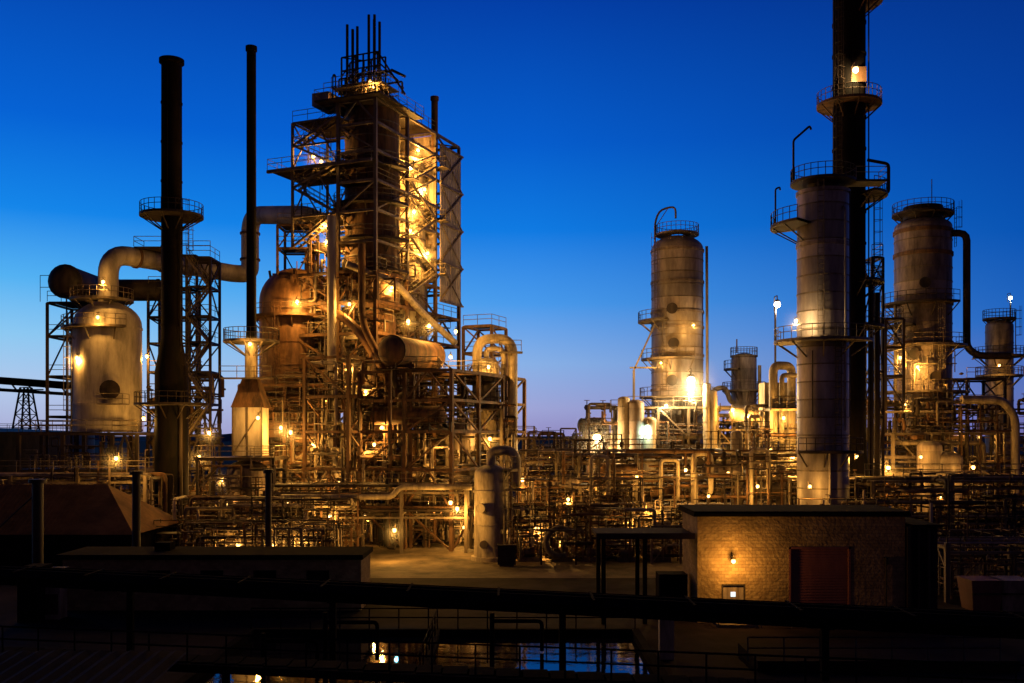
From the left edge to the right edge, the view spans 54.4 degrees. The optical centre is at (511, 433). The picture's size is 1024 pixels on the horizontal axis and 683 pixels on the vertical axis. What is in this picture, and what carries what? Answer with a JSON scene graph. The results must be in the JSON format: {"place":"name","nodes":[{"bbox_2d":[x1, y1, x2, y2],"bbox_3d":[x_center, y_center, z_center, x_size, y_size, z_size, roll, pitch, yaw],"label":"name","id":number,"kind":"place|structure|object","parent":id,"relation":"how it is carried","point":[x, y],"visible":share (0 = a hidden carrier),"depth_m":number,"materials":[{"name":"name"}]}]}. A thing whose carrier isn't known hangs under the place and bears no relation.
{"place":"outdoors","nodes":[
{"label":"outdoors","id":0,"kind":"place"},
{"bbox_2d":[0,650,188,682],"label":"corrugated roof shed","id":1,"kind":"structure","parent":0,"point":[86,666],"depth_m":36.61,"materials":[{"name":"grey metal"}]},
{"bbox_2d":[0,436,1023,682],"bbox_3d":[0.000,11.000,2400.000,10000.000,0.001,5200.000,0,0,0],"label":"ground","id":2,"kind":"structure","parent":0,"point":[696,636],"depth_m":56.57,"materials":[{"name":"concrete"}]},
{"bbox_2d":[0,479,46,563],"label":"steel post","id":3,"kind":"object","parent":2,"relation":"on","point":[37,497],"visible":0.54,"depth_m":65.72,"materials":[{"name":"black metal"}]},
{"bbox_2d":[12,387,43,429],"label":"transmission pylon","id":4,"kind":"object","parent":2,"relation":"on","point":[28,401],"visible":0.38,"depth_m":228.83,"materials":[{"name":"grey metal"}]},
{"bbox_2d":[0,424,94,479],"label":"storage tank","id":5,"kind":"object","parent":2,"relation":"on","point":[8,443],"visible":0.24,"depth_m":139.80,"materials":[{"name":"metal"}]},
{"bbox_2d":[45,566,69,619],"bbox_3d":[-27.402,9.500,59.500,1.400,3.000,1.200,0,0,0],"label":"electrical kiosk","id":6,"kind":"object","parent":2,"relation":"on","point":[55,603],"visible":0.55,"depth_m":59.00,"materials":[{"name":"metal"}]},
{"bbox_2d":[129,471,142,546],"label":"steel post","id":7,"kind":"object","parent":2,"relation":"on","point":[136,508],"visible":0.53,"depth_m":73.76,"materials":[{"name":"black metal"}]},
{"bbox_2d":[17,541,372,622],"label":"workshop building","id":8,"kind":"structure","parent":2,"relation":"on","point":[336,563],"depth_m":62.00,"materials":[{"name":"concrete"}]},
{"bbox_2d":[263,469,272,546],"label":"steel post","id":9,"kind":"object","parent":2,"relation":"on","point":[267,472],"visible":0.52,"depth_m":69.80,"materials":[{"name":"black metal"}]},
{"bbox_2d":[174,608,668,682],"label":"water basin","id":10,"kind":"object","parent":2,"relation":"on","point":[621,638],"visible":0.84,"depth_m":50.47,"materials":[{"name":"black"}]},
{"bbox_2d":[0,565,1023,680],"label":"pipe bridge","id":11,"kind":"structure","parent":2,"relation":"on","point":[824,618],"depth_m":41.91,"materials":[{"name":"black metal"}]},
{"bbox_2d":[0,626,1023,682],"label":"service walkway","id":12,"kind":"structure","parent":2,"relation":"on","point":[225,666],"depth_m":36.39,"materials":[{"name":"black metal"}]},
{"bbox_2d":[190,498,1023,577],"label":"concrete yard","id":13,"kind":"structure","parent":2,"relation":"on","point":[434,560],"depth_m":82.56,"materials":[{"name":"grey concrete"}]},
{"bbox_2d":[0,377,81,465],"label":"conveyor gallery","id":14,"kind":"object","parent":13,"relation":"on","point":[29,383],"visible":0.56,"depth_m":118.95,"materials":[{"name":"metal"}]},
{"bbox_2d":[16,284,153,505],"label":"process vessel","id":15,"kind":"object","parent":13,"relation":"on","point":[106,374],"visible":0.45,"depth_m":102.90,"materials":[{"name":"paint"}]},
{"bbox_2d":[0,454,173,515],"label":"pipe rack","id":16,"kind":"object","parent":13,"relation":"on","point":[16,477],"visible":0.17,"depth_m":93.96,"materials":[{"name":"metal"}]},
{"bbox_2d":[0,484,182,565],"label":"storage shed","id":17,"kind":"structure","parent":13,"relation":"on","point":[77,516],"depth_m":80.18,"materials":[{"name":"brown metal"}]},
{"bbox_2d":[40,264,160,479],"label":"overhead drum","id":18,"kind":"object","parent":13,"relation":"on","point":[62,278],"visible":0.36,"depth_m":106.97,"materials":[{"name":"metal"}]},
{"bbox_2d":[133,55,208,541],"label":"chimney stack","id":19,"kind":"object","parent":13,"relation":"on","point":[171,404],"visible":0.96,"depth_m":99.02,"materials":[{"name":"black paint"}]},
{"bbox_2d":[133,225,225,514],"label":"access stair tower","id":20,"kind":"structure","parent":13,"relation":"on","point":[195,318],"depth_m":108.87,"materials":[{"name":"metal"}]},
{"bbox_2d":[98,205,323,302],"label":"flue gas duct","id":21,"kind":"object","parent":20,"relation":"on","point":[113,261],"visible":0.65,"depth_m":110.46,"materials":[{"name":"metal"}]},
{"bbox_2d":[193,44,296,545],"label":"vent stack","id":22,"kind":"object","parent":13,"relation":"on","point":[250,440],"visible":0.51,"depth_m":96.92,"materials":[{"name":"black paint"}]},
{"bbox_2d":[153,513,359,546],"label":"pipe rack","id":23,"kind":"object","parent":13,"relation":"on","point":[325,539],"visible":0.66,"depth_m":84.79,"materials":[{"name":"metal"}]},
{"bbox_2d":[237,213,356,526],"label":"regenerator vessel","id":24,"kind":"object","parent":13,"relation":"on","point":[283,311],"visible":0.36,"depth_m":103.33,"materials":[{"name":"metal"}]},
{"bbox_2d":[170,465,473,552],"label":"pipe rack","id":25,"kind":"object","parent":13,"relation":"on","point":[337,501],"visible":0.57,"depth_m":91.78,"materials":[{"name":"metal"}]},
{"bbox_2d":[266,14,525,550],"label":"catalytic cracker structure","id":26,"kind":"object","parent":13,"relation":"on","point":[378,128],"visible":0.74,"depth_m":102.01,"materials":[{"name":"metal"}]},
{"bbox_2d":[374,335,445,547],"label":"horizontal drum","id":27,"kind":"object","parent":13,"relation":"on","point":[404,352],"visible":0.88,"depth_m":95.84,"materials":[{"name":"metal"}]},
{"bbox_2d":[467,334,536,539],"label":"fractionator column","id":28,"kind":"structure","parent":13,"relation":"on","point":[495,422],"depth_m":104.98,"materials":[{"name":"metal"}]},
{"bbox_2d":[497,544,515,565],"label":"control cabinet","id":29,"kind":"object","parent":13,"relation":"on","point":[506,554],"visible":1,"depth_m":82.47,"materials":[{"name":"metal"}]},
{"bbox_2d":[471,445,549,561],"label":"knockout drum","id":30,"kind":"object","parent":13,"relation":"on","point":[491,490],"visible":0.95,"depth_m":85.83,"materials":[{"name":"metal"}]},
{"bbox_2d":[518,418,615,499],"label":"process steel structure","id":31,"kind":"object","parent":13,"relation":"on","point":[581,425],"visible":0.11,"depth_m":137.73,"materials":[{"name":"metal"}]},
{"bbox_2d":[511,494,698,564],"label":"pump manifold","id":32,"kind":"object","parent":13,"relation":"on","point":[555,547],"visible":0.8,"depth_m":86.08,"materials":[{"name":"metal"}]},
{"bbox_2d":[505,418,796,553],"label":"pipe rack","id":33,"kind":"object","parent":13,"relation":"on","point":[778,486],"visible":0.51,"depth_m":95.28,"materials":[{"name":"metal"}]},
{"bbox_2d":[630,206,714,488],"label":"distillation column","id":34,"kind":"structure","parent":13,"relation":"on","point":[677,298],"depth_m":122.25,"materials":[{"name":"metal"}]},
{"bbox_2d":[686,368,694,387],"bbox_3d":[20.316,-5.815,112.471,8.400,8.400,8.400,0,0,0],"label":"industrial lamp","id":35,"kind":"object","parent":34,"relation":"attached to","point":[690,379],"visible":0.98,"depth_m":112.74,"materials":[{"name":"metal"}]},
{"bbox_2d":[584,383,796,513],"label":"process steel structure","id":36,"kind":"object","parent":13,"relation":"on","point":[630,421],"visible":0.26,"depth_m":113.39,"materials":[{"name":"grey metal"}]},
{"bbox_2d":[593,425,600,443],"bbox_3d":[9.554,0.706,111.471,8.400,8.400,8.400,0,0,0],"label":"industrial lamp","id":37,"kind":"object","parent":36,"relation":"attached to","point":[596,436],"visible":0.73,"depth_m":111.77,"materials":[{"name":"glass"}]},
{"bbox_2d":[744,361,796,502],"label":"transfer line","id":38,"kind":"object","parent":13,"relation":"on","point":[777,399],"visible":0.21,"depth_m":104.03,"materials":[{"name":"metal"}]},
{"bbox_2d":[774,306,775,361],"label":"light mast","id":39,"kind":"object","parent":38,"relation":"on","point":[775,332],"visible":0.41,"depth_m":129.86,"materials":[{"name":"metal"}]},
{"bbox_2d":[774,295,780,307],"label":"industrial lamp","id":40,"kind":"object","parent":39,"relation":"attached to","point":[777,303],"visible":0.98,"depth_m":129.77,"materials":[{"name":"metal"}]},
{"bbox_2d":[770,126,887,504],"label":"vacuum column","id":41,"kind":"structure","parent":13,"relation":"on","point":[820,223],"depth_m":86.06,"materials":[{"name":"metal"}]},
{"bbox_2d":[816,0,889,504],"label":"flare stack","id":42,"kind":"object","parent":13,"relation":"on","point":[849,104],"visible":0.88,"depth_m":93.64,"materials":[{"name":"black paint"}]},
{"bbox_2d":[852,62,858,77],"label":"industrial lamp","id":43,"kind":"object","parent":42,"relation":"attached to","point":[855,67],"visible":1,"depth_m":92.44,"materials":[{"name":"metal"}]},
{"bbox_2d":[866,244,884,504],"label":"platform structure","id":44,"kind":"object","parent":13,"relation":"on","point":[879,441],"visible":0.48,"depth_m":95.44,"materials":[{"name":"metal"}]},
{"bbox_2d":[849,464,1023,561],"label":"pipe rack","id":45,"kind":"object","parent":13,"relation":"on","point":[995,511],"visible":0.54,"depth_m":86.23,"materials":[{"name":"metal"}]},
{"bbox_2d":[885,461,890,470],"bbox_3d":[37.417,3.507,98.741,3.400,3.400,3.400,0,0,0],"label":"industrial lamp","id":46,"kind":"object","parent":45,"relation":"attached to","point":[888,465],"visible":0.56,"depth_m":98.94,"materials":[{"name":"metal"}]},
{"bbox_2d":[970,461,975,468],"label":"industrial lamp","id":47,"kind":"object","parent":45,"relation":"attached to","point":[973,465],"visible":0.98,"depth_m":96.93,"materials":[{"name":"metal"}]},
{"bbox_2d":[866,306,1023,534],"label":"process steel structure","id":48,"kind":"object","parent":13,"relation":"on","point":[930,445],"visible":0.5,"depth_m":101.96,"materials":[{"name":"grey metal"}]},
{"bbox_2d":[880,179,1011,528],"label":"distillation column","id":49,"kind":"structure","parent":13,"relation":"on","point":[924,234],"depth_m":109.39,"materials":[{"name":"metal"}]},
{"bbox_2d":[658,620,1019,671],"bbox_3d":[15.345,9.800,47.983,16.291,2.400,4.035,0,0,0],"label":"loading dock","id":50,"kind":"object","parent":2,"relation":"on","point":[965,652],"visible":0.81,"depth_m":46.34,"materials":[{"name":"concrete"}]},
{"bbox_2d":[929,500,1023,602],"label":"pipe rack","id":51,"kind":"object","parent":2,"relation":"on","point":[946,579],"visible":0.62,"depth_m":66.74,"materials":[{"name":"metal"}]},
{"bbox_2d":[956,576,1003,610],"bbox_3d":[28.583,9.750,60.710,2.000,1.900,2.180,0,0,0],"label":"waste skip","id":52,"kind":"object","parent":2,"relation":"on","point":[980,593],"visible":0.97,"depth_m":59.92,"materials":[{"name":"paint"}]},
{"bbox_2d":[988,576,1023,610],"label":"waste skip","id":53,"kind":"object","parent":2,"relation":"on","point":[1013,594],"visible":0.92,"depth_m":59.87,"materials":[{"name":"metal"}]},
{"bbox_2d":[0,0,1023,435],"label":"sky","id":54,"kind":"structure","parent":0,"point":[574,123],"materials":[{"name":"blue"}]},
{"bbox_2d":[95,429,1023,440],"bbox_3d":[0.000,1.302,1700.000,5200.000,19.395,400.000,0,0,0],"label":"background hills","id":55,"kind":"structure","parent":0,"point":[227,437],"depth_m":1528.25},
{"bbox_2d":[712,339,764,446],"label":"distillation column","id":56,"kind":"structure","parent":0,"point":[744,386],"depth_m":138.47,"materials":[{"name":"metal"}]},
{"bbox_2d":[591,505,941,627],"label":"pump house","id":57,"kind":"structure","parent":0,"point":[873,555],"depth_m":58.00,"materials":[{"name":"brick"},{"name":"painted metal"},{"name":"dark steel"}]},
{"bbox_2d":[731,554,735,563],"bbox_3d":[12.790,7.271,57.663,0.306,0.632,0.632,0,0,0],"label":"wall lamp","id":58,"kind":"object","parent":57,"relation":"attached to","point":[733,560],"visible":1,"depth_m":57.46,"materials":[{"name":"metal"}]},
{"bbox_2d":[973,308,1023,492],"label":"distillation column","id":59,"kind":"structure","parent":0,"point":[999,333],"depth_m":133.52,"materials":[{"name":"metal"}]}
]}

